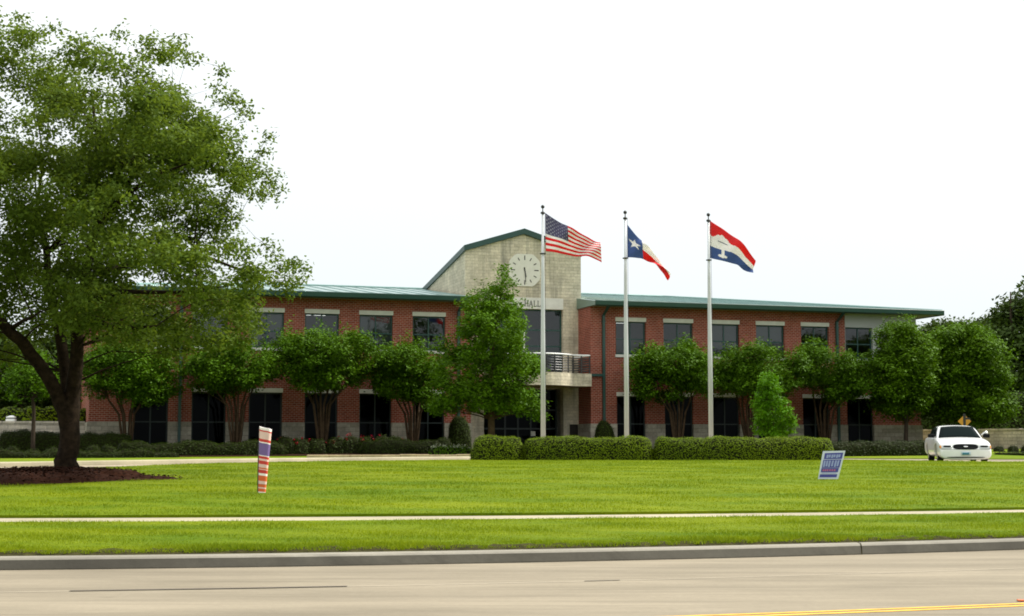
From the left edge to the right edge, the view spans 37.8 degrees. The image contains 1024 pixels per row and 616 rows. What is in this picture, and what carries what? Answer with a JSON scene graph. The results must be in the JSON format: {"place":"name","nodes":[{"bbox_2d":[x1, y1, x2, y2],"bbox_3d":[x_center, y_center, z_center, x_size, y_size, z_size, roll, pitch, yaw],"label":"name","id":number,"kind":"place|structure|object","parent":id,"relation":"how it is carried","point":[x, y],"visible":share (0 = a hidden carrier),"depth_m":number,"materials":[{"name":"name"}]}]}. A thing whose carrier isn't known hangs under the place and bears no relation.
{"place":"outdoors","nodes":[
{"label":"outdoors","id":0,"kind":"place"},
{"bbox_2d":[1,460,1021,467],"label":"driveway","id":1,"kind":"structure","parent":0,"point":[170,464],"depth_m":50.39,"materials":[{"name":"concrete"}]},
{"bbox_2d":[0,456,1023,466],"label":"driveway kerb","id":2,"kind":"structure","parent":1,"relation":"on","point":[105,462],"depth_m":54.74,"materials":[{"name":"concrete"}]},
{"bbox_2d":[540,205,545,437],"bbox_3d":[1.287,1.063,62.162,0.477,10.812,0.477,0,-5,0],"label":"flagpole","id":3,"kind":"object","parent":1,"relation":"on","point":[543,353],"visible":0.88,"depth_m":62.08,"materials":[{"name":"metal"}]},
{"bbox_2d":[545,213,601,261],"bbox_3d":[2.565,-2.929,62.565,2.340,2.105,0.583,0,-5,0],"label":"us flag","id":4,"kind":"object","parent":3,"relation":"attached to","point":[561,238],"visible":1,"depth_m":62.52,"materials":[{"name":"red fabric"}]},
{"bbox_2d":[623,211,628,437],"bbox_3d":[4.844,1.197,63.556,0.477,10.792,0.477,0,-5,0],"label":"flagpole","id":5,"kind":"object","parent":1,"relation":"on","point":[626,373],"visible":0.86,"depth_m":63.47,"materials":[{"name":"white metal"}]},
{"bbox_2d":[627,226,669,279],"bbox_3d":[5.834,-2.390,63.945,1.821,2.380,0.631,0,-5,0],"label":"texas flag","id":6,"kind":"object","parent":5,"relation":"attached to","point":[637,247],"visible":1,"depth_m":63.88,"materials":[{"name":"multicoloured fabric"}]},
{"bbox_2d":[706,213,712,436],"bbox_3d":[8.512,1.259,64.353,0.477,10.811,0.477,0,-5,0],"label":"flagpole","id":7,"kind":"object","parent":1,"relation":"on","point":[710,358],"visible":0.87,"depth_m":64.27,"materials":[{"name":"white metal"}]},
{"bbox_2d":[710,221,755,272],"bbox_3d":[9.567,-2.661,64.653,1.967,2.281,0.456,1,-5,-9],"label":"city flag","id":8,"kind":"object","parent":7,"relation":"attached to","point":[725,246],"visible":1,"depth_m":64.69,"materials":[{"name":"red fabric"}]},
{"bbox_2d":[925,425,990,460],"bbox_3d":[17.223,5.249,57.990,2.280,1.417,5.460,-1,-5,9],"label":"parked car","id":9,"kind":"object","parent":1,"relation":"on","point":[956,442],"visible":1,"depth_m":56.00,"materials":[{"name":"white paint"}]},
{"bbox_2d":[0,550,1023,615],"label":"road","id":10,"kind":"structure","parent":0,"point":[668,590],"depth_m":15.70,"materials":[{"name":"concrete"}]},
{"bbox_2d":[70,586,333,590],"bbox_3d":[-3.148,2.930,15.630,2.857,0.001,0.079,1,-5,-10],"label":"road joint","id":11,"kind":"object","parent":10,"relation":"on","point":[203,588],"visible":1,"depth_m":15.62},
{"bbox_2d":[0,538,1023,569],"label":"kerb","id":12,"kind":"structure","parent":10,"relation":"on","point":[74,562],"depth_m":19.08,"materials":[{"name":"concrete"}]},
{"bbox_2d":[29,568,1012,591],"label":"road joint","id":13,"kind":"object","parent":10,"relation":"on","point":[487,583],"visible":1,"depth_m":16.22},
{"bbox_2d":[683,603,1023,615],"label":"yellow line","id":14,"kind":"object","parent":10,"relation":"on","point":[852,610],"visible":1,"depth_m":13.58,"materials":[{"name":"paint"}]},
{"bbox_2d":[746,605,1023,615],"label":"yellow line","id":15,"kind":"object","parent":10,"relation":"on","point":[884,610],"visible":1,"depth_m":13.54,"materials":[{"name":"paint"}]},
{"bbox_2d":[0,459,1023,517],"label":"lawn","id":16,"kind":"structure","parent":0,"point":[450,504],"depth_m":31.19,"materials":[{"name":"green plant"}]},
{"bbox_2d":[0,468,177,484],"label":"mulch mound","id":17,"kind":"object","parent":16,"relation":"on","point":[50,478],"visible":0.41,"depth_m":35.26,"materials":[{"name":"brown soil"}]},
{"bbox_2d":[0,465,182,484],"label":"mulch chips","id":18,"kind":"object","parent":17,"relation":"on","point":[32,469],"visible":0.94,"depth_m":36.03,"materials":[{"name":"brown wood"}]},
{"bbox_2d":[0,5,313,467],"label":"oak tree","id":19,"kind":"object","parent":17,"relation":"on","point":[93,302],"visible":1,"depth_m":36.99,"materials":[{"name":"green plant"}]},
{"bbox_2d":[257,426,271,492],"bbox_3d":[-5.190,3.331,31.327,0.287,1.700,0.212,0,-5,0],"label":"striped post","id":20,"kind":"object","parent":16,"relation":"on","point":[264,441],"visible":0.95,"depth_m":31.27,"materials":[{"name":"metal"}]},
{"bbox_2d":[469,434,523,459],"bbox_3d":[-0.552,5.439,57.944,2.236,1.109,1.146,0,-5,0],"label":"hedge","id":21,"kind":"object","parent":16,"relation":"on","point":[488,447],"visible":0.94,"depth_m":57.52,"materials":[{"name":"green plant"}]},
{"bbox_2d":[522,435,653,459],"bbox_3d":[2.935,5.445,57.951,5.262,1.066,1.224,0,-5,0],"label":"hedge","id":22,"kind":"object","parent":16,"relation":"on","point":[570,447],"visible":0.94,"depth_m":57.46,"materials":[{"name":"green plant"}]},
{"bbox_2d":[653,435,833,459],"bbox_3d":[8.951,5.452,57.946,7.192,1.073,1.226,0,-5,0],"label":"hedge","id":23,"kind":"object","parent":16,"relation":"on","point":[798,447],"visible":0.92,"depth_m":57.47,"materials":[{"name":"green plant"}]},
{"bbox_2d":[818,451,844,479],"bbox_3d":[7.867,3.931,36.795,0.688,0.842,0.032,0,-5,0],"label":"yard sign","id":24,"kind":"object","parent":16,"relation":"on","point":[831,464],"visible":0.96,"depth_m":36.79,"materials":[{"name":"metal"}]},
{"bbox_2d":[0,511,1023,553],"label":"verge","id":25,"kind":"structure","parent":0,"point":[353,526],"depth_m":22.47,"materials":[{"name":"green plant"}]},
{"bbox_2d":[0,533,1023,555],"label":"soil edge","id":26,"kind":"object","parent":25,"relation":"on","point":[304,550],"visible":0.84,"depth_m":19.46,"materials":[{"name":"brown soil"}]},
{"bbox_2d":[0,510,1023,521],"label":"sidewalk","id":27,"kind":"structure","parent":0,"point":[432,517],"depth_m":25.60,"materials":[{"name":"concrete"}]},
{"bbox_2d":[0,448,1023,461],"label":"back lawn","id":28,"kind":"structure","parent":0,"point":[239,457],"depth_m":65.90,"materials":[{"name":"green plant"}]},
{"bbox_2d":[0,322,56,407],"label":"oak tree","id":29,"kind":"object","parent":28,"relation":"on","point":[18,330],"visible":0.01,"depth_m":103.14,"materials":[{"name":"green plant"}]},
{"bbox_2d":[0,347,81,409],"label":"oak tree","id":30,"kind":"object","parent":28,"relation":"on","point":[26,403],"visible":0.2,"depth_m":90.38,"materials":[{"name":"green plant"}]},
{"bbox_2d":[0,421,84,433],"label":"stone wall","id":31,"kind":"structure","parent":28,"relation":"on","point":[50,426],"depth_m":73.00,"materials":[{"name":"beige stone"}]},
{"bbox_2d":[6,416,15,420],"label":"wall lamp","id":32,"kind":"object","parent":31,"relation":"on","point":[10,418],"visible":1,"depth_m":72.76,"materials":[{"name":"white paint"}]},
{"bbox_2d":[0,406,85,421],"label":"hedge","id":33,"kind":"object","parent":28,"relation":"on","point":[48,413],"visible":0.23,"depth_m":76.78,"materials":[{"name":"green plant"}]},
{"bbox_2d":[31,330,70,358],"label":"oak tree","id":34,"kind":"object","parent":28,"relation":"on","point":[53,342],"visible":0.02,"depth_m":110.27,"materials":[{"name":"green plant"}]},
{"bbox_2d":[307,454,469,457],"bbox_3d":[-5.230,6.513,64.851,7.281,0.337,0.358,1,-5,-13],"label":"stone edging","id":35,"kind":"object","parent":28,"relation":"on","point":[400,455],"visible":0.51,"depth_m":64.71,"materials":[{"name":"stone"}]},
{"bbox_2d":[421,263,552,436],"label":"ornamental tree","id":36,"kind":"object","parent":28,"relation":"on","point":[479,330],"visible":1,"depth_m":68.82,"materials":[{"name":"green plant"}]},
{"bbox_2d":[180,448,992,456],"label":"planting bed","id":37,"kind":"object","parent":28,"relation":"on","point":[309,454],"visible":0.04,"depth_m":69.99,"materials":[{"name":"soil"}]},
{"bbox_2d":[7,446,19,451],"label":"ball shrub","id":38,"kind":"object","parent":37,"relation":"on","point":[12,448],"visible":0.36,"depth_m":65.29,"materials":[{"name":"green plant"}]},
{"bbox_2d":[0,349,59,449],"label":"young tree","id":39,"kind":"object","parent":37,"relation":"on","point":[33,378],"visible":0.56,"depth_m":67.76,"materials":[{"name":"green plant"}]},
{"bbox_2d":[0,428,59,452],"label":"hedge","id":40,"kind":"object","parent":37,"relation":"on","point":[21,439],"visible":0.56,"depth_m":68.80,"materials":[{"name":"green plant"}]},
{"bbox_2d":[26,448,40,453],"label":"ball shrub","id":41,"kind":"object","parent":37,"relation":"on","point":[33,451],"visible":0.45,"depth_m":65.46,"materials":[{"name":"green plant"}]},
{"bbox_2d":[0,448,179,457],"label":"hedge","id":42,"kind":"object","parent":37,"relation":"on","point":[127,453],"visible":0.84,"depth_m":65.08,"materials":[{"name":"green plant"}]},
{"bbox_2d":[85,444,101,451],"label":"ball shrub","id":43,"kind":"object","parent":37,"relation":"on","point":[94,448],"visible":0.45,"depth_m":66.43,"materials":[{"name":"green plant"}]},
{"bbox_2d":[79,431,132,451],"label":"hedge","id":44,"kind":"object","parent":37,"relation":"on","point":[90,438],"visible":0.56,"depth_m":69.25,"materials":[{"name":"green plant"}]},
{"bbox_2d":[101,444,117,452],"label":"ball shrub","id":45,"kind":"object","parent":37,"relation":"on","point":[108,449],"visible":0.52,"depth_m":66.64,"materials":[{"name":"green plant"}]},
{"bbox_2d":[69,334,186,439],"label":"crepe myrtle","id":46,"kind":"object","parent":37,"relation":"on","point":[142,381],"visible":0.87,"depth_m":70.25,"materials":[{"name":"green plant"}]},
{"bbox_2d":[117,439,287,455],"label":"hedge","id":47,"kind":"object","parent":37,"relation":"on","point":[197,448],"visible":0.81,"depth_m":68.43,"materials":[{"name":"green plant"}]},
{"bbox_2d":[176,325,291,442],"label":"crepe myrtle","id":48,"kind":"object","parent":37,"relation":"on","point":[219,374],"visible":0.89,"depth_m":71.63,"materials":[{"name":"green plant"}]},
{"bbox_2d":[276,435,294,453],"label":"rose bush","id":49,"kind":"object","parent":37,"relation":"on","point":[287,442],"visible":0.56,"depth_m":70.60,"materials":[{"name":"green plant"}]},
{"bbox_2d":[292,437,310,453],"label":"rose bush","id":50,"kind":"object","parent":37,"relation":"on","point":[301,445],"visible":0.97,"depth_m":70.73,"materials":[{"name":"green plant"}]},
{"bbox_2d":[308,438,326,453],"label":"rose bush","id":51,"kind":"object","parent":37,"relation":"on","point":[317,446],"visible":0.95,"depth_m":70.92,"materials":[{"name":"green plant"}]},
{"bbox_2d":[266,314,384,443],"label":"crepe myrtle","id":52,"kind":"object","parent":37,"relation":"on","point":[320,362],"visible":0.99,"depth_m":72.74,"materials":[{"name":"green plant"}]},
{"bbox_2d":[326,436,344,453],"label":"rose bush","id":53,"kind":"object","parent":37,"relation":"on","point":[334,445],"visible":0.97,"depth_m":71.23,"materials":[{"name":"green plant"}]},
{"bbox_2d":[343,433,358,453],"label":"rose bush","id":54,"kind":"object","parent":37,"relation":"on","point":[350,443],"visible":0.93,"depth_m":71.45,"materials":[{"name":"green plant"}]},
{"bbox_2d":[358,435,371,453],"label":"rose bush","id":55,"kind":"object","parent":37,"relation":"on","point":[362,439],"visible":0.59,"depth_m":71.75,"materials":[{"name":"green plant"}]},
{"bbox_2d":[372,433,388,441],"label":"rose bush","id":56,"kind":"object","parent":37,"relation":"on","point":[380,436],"visible":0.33,"depth_m":72.14,"materials":[{"name":"green plant"}]},
{"bbox_2d":[358,437,452,453],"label":"hedge","id":57,"kind":"object","parent":37,"relation":"on","point":[382,445],"visible":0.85,"depth_m":71.36,"materials":[{"name":"green plant"}]},
{"bbox_2d":[360,329,452,442],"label":"crepe myrtle","id":58,"kind":"object","parent":37,"relation":"on","point":[401,370],"visible":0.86,"depth_m":74.41,"materials":[{"name":"green plant"}]},
{"bbox_2d":[428,444,448,454],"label":"bedding plant","id":59,"kind":"object","parent":37,"relation":"on","point":[437,450],"visible":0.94,"depth_m":69.60,"materials":[{"name":"green plant"}]},
{"bbox_2d":[442,444,457,454],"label":"bedding plant","id":60,"kind":"object","parent":37,"relation":"on","point":[452,449],"visible":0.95,"depth_m":69.74,"materials":[{"name":"green plant"}]},
{"bbox_2d":[447,416,471,447],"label":"cone topiary","id":61,"kind":"object","parent":37,"relation":"on","point":[459,432],"visible":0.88,"depth_m":76.08,"materials":[{"name":"green plant"}]},
{"bbox_2d":[454,444,471,453],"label":"bedding plant","id":62,"kind":"object","parent":37,"relation":"on","point":[462,450],"visible":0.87,"depth_m":69.95,"materials":[{"name":"green plant"}]},
{"bbox_2d":[593,420,614,438],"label":"cone topiary","id":63,"kind":"object","parent":37,"relation":"on","point":[604,428],"visible":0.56,"depth_m":78.74,"materials":[{"name":"green plant"}]},
{"bbox_2d":[618,332,726,439],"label":"crepe myrtle","id":64,"kind":"object","parent":37,"relation":"on","point":[687,371],"visible":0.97,"depth_m":78.88,"materials":[{"name":"green plant"}]},
{"bbox_2d":[712,336,819,438],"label":"crepe myrtle","id":65,"kind":"object","parent":37,"relation":"on","point":[740,370],"visible":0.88,"depth_m":79.89,"materials":[{"name":"green plant"}]},
{"bbox_2d":[786,335,885,440],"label":"crepe myrtle","id":66,"kind":"object","parent":37,"relation":"on","point":[846,379],"visible":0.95,"depth_m":81.35,"materials":[{"name":"green plant"}]},
{"bbox_2d":[860,312,945,441],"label":"broadleaf tree","id":67,"kind":"object","parent":37,"relation":"on","point":[904,359],"visible":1,"depth_m":80.56,"materials":[{"name":"green plant"}]},
{"bbox_2d":[958,414,970,425],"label":"warning sign","id":68,"kind":"object","parent":37,"relation":"on","point":[964,420],"visible":0.7,"depth_m":78.77,"materials":[{"name":"yellow metal"}]},
{"bbox_2d":[916,317,1023,429],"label":"broadleaf tree","id":69,"kind":"object","parent":37,"relation":"on","point":[974,379],"visible":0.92,"depth_m":81.97,"materials":[{"name":"green plant"}]},
{"bbox_2d":[749,370,799,437],"bbox_3d":[11.014,4.540,62.893,2.131,3.879,2.365,0,-5,0],"label":"young tree","id":70,"kind":"object","parent":28,"relation":"on","point":[769,422],"visible":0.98,"depth_m":62.52,"materials":[{"name":"green plant"}]},
{"bbox_2d":[831,439,927,455],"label":"hedge","id":71,"kind":"object","parent":28,"relation":"on","point":[882,447],"visible":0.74,"depth_m":68.49,"materials":[{"name":"green plant"}]},
{"bbox_2d":[917,314,962,337],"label":"oak tree","id":72,"kind":"object","parent":28,"relation":"on","point":[928,326],"visible":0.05,"depth_m":149.82,"materials":[{"name":"green plant"}]},
{"bbox_2d":[921,392,1023,429],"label":"hedge","id":73,"kind":"object","parent":28,"relation":"on","point":[1019,423],"visible":0.09,"depth_m":97.03,"materials":[{"name":"green plant"}]},
{"bbox_2d":[923,428,1023,447],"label":"stone wall","id":74,"kind":"structure","parent":28,"relation":"on","point":[1006,438],"depth_m":89.42,"materials":[{"name":"beige stone"}]},
{"bbox_2d":[947,312,1000,363],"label":"oak tree","id":75,"kind":"object","parent":28,"relation":"on","point":[979,320],"visible":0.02,"depth_m":139.86,"materials":[{"name":"green plant"}]},
{"bbox_2d":[993,445,1004,451],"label":"ball shrub","id":76,"kind":"object","parent":28,"relation":"on","point":[999,449],"visible":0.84,"depth_m":74.95,"materials":[{"name":"green plant"}]},
{"bbox_2d":[980,275,1023,394],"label":"oak tree","id":77,"kind":"object","parent":28,"relation":"on","point":[1007,320],"visible":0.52,"depth_m":127.60,"materials":[{"name":"green plant"}]},
{"bbox_2d":[993,451,1023,455],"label":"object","id":78,"kind":"object","parent":28,"relation":"on","point":[1019,453],"visible":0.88,"depth_m":69.81,"materials":[{"name":"green plant"}]},
{"bbox_2d":[1007,444,1018,451],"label":"ball shrub","id":79,"kind":"object","parent":28,"relation":"on","point":[1011,448],"visible":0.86,"depth_m":74.20,"materials":[{"name":"green plant"}]},
{"bbox_2d":[0,0,1023,339],"label":"sky","id":80,"kind":"structure","parent":0,"point":[861,152],"materials":[{"name":"white"}]},
{"bbox_2d":[843,458,1023,460],"bbox_3d":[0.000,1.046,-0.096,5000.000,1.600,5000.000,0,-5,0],"label":"ground","id":81,"kind":"structure","parent":0,"point":[915,458],"depth_m":80.61,"materials":[{"name":"beige concrete"}]},
{"bbox_2d":[80,228,943,448],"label":"brick building","id":82,"kind":"structure","parent":81,"relation":"on","point":[584,354],"depth_m":82.32,"materials":[{"name":"brick"}]},
{"bbox_2d":[133,396,167,444],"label":"window","id":83,"kind":"structure","parent":82,"relation":"in","point":[151,423],"depth_m":74.41,"materials":[{"name":"glass"}]},
{"bbox_2d":[191,388,225,444],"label":"window","id":84,"kind":"structure","parent":82,"relation":"in","point":[207,412],"depth_m":75.25,"materials":[{"name":"glass"}]},
{"bbox_2d":[192,307,227,348],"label":"window","id":85,"kind":"structure","parent":82,"relation":"in","point":[213,323],"depth_m":75.78,"materials":[{"name":"grey glass"}]},
{"bbox_2d":[248,388,282,441],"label":"window","id":86,"kind":"structure","parent":82,"relation":"in","point":[265,409],"depth_m":76.11,"materials":[{"name":"glass"}]},
{"bbox_2d":[249,307,284,350],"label":"window","id":87,"kind":"structure","parent":82,"relation":"in","point":[278,318],"depth_m":76.62,"materials":[{"name":"grey glass"}]},
{"bbox_2d":[304,389,337,439],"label":"window","id":88,"kind":"structure","parent":82,"relation":"in","point":[310,432],"depth_m":76.92,"materials":[{"name":"glass"}]},
{"bbox_2d":[305,309,339,335],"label":"window","id":89,"kind":"structure","parent":82,"relation":"in","point":[329,312],"depth_m":77.31,"materials":[{"name":"green paint"}]},
{"bbox_2d":[359,389,390,440],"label":"window","id":90,"kind":"structure","parent":82,"relation":"in","point":[374,414],"depth_m":77.77,"materials":[{"name":"glass"}]},
{"bbox_2d":[359,310,392,351],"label":"window","id":91,"kind":"structure","parent":82,"relation":"in","point":[378,322],"depth_m":78.26,"materials":[{"name":"grey glass"}]},
{"bbox_2d":[413,390,443,440],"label":"window","id":92,"kind":"structure","parent":82,"relation":"in","point":[431,428],"depth_m":78.61,"materials":[{"name":"black glass"}]},
{"bbox_2d":[412,312,445,353],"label":"window","id":93,"kind":"structure","parent":82,"relation":"in","point":[415,314],"depth_m":78.99,"materials":[{"name":"green paint"}]},
{"bbox_2d":[484,389,556,446],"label":"entrance door","id":94,"kind":"structure","parent":82,"relation":"in","point":[510,425],"depth_m":83.29,"materials":[{"name":"black glass"}]},
{"bbox_2d":[495,309,561,371],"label":"tower window","id":95,"kind":"structure","parent":82,"relation":"in","point":[559,311],"depth_m":83.31,"materials":[{"name":"green paint"}]},
{"bbox_2d":[615,317,645,356],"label":"window","id":96,"kind":"structure","parent":82,"relation":"in","point":[631,320],"depth_m":82.34,"materials":[{"name":"green paint"}]},
{"bbox_2d":[616,392,644,437],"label":"window","id":97,"kind":"structure","parent":82,"relation":"in","point":[636,407],"depth_m":82.02,"materials":[{"name":"glass"}]},
{"bbox_2d":[663,318,692,346],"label":"window","id":98,"kind":"structure","parent":82,"relation":"in","point":[667,321],"depth_m":83.21,"materials":[{"name":"green paint"}]},
{"bbox_2d":[665,393,693,437],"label":"window","id":99,"kind":"structure","parent":82,"relation":"in","point":[688,423],"depth_m":82.90,"materials":[{"name":"glass"}]},
{"bbox_2d":[712,320,738,358],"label":"window","id":100,"kind":"structure","parent":82,"relation":"in","point":[724,331],"depth_m":84.11,"materials":[{"name":"grey glass"}]},
{"bbox_2d":[713,393,738,437],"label":"window","id":101,"kind":"structure","parent":82,"relation":"in","point":[725,412],"depth_m":83.68,"materials":[{"name":"glass"}]},
{"bbox_2d":[756,321,784,359],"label":"window","id":102,"kind":"structure","parent":82,"relation":"in","point":[763,328],"depth_m":84.95,"materials":[{"name":"grey glass"}]},
{"bbox_2d":[758,394,783,439],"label":"window","id":103,"kind":"structure","parent":82,"relation":"in","point":[763,437],"depth_m":84.42,"materials":[{"name":"glass"}]},
{"bbox_2d":[801,322,828,358],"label":"window","id":104,"kind":"structure","parent":82,"relation":"in","point":[803,324],"depth_m":85.70,"materials":[{"name":"green paint"}]},
{"bbox_2d":[802,394,827,438],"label":"window","id":105,"kind":"structure","parent":82,"relation":"in","point":[809,417],"depth_m":85.24,"materials":[{"name":"glass"}]},
{"bbox_2d":[845,327,870,360],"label":"window","id":106,"kind":"structure","parent":82,"relation":"in","point":[857,344],"depth_m":86.61,"materials":[{"name":"green paint"}]},
{"bbox_2d":[847,395,872,442],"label":"window","id":107,"kind":"structure","parent":82,"relation":"in","point":[859,423],"depth_m":86.14,"materials":[{"name":"glass"}]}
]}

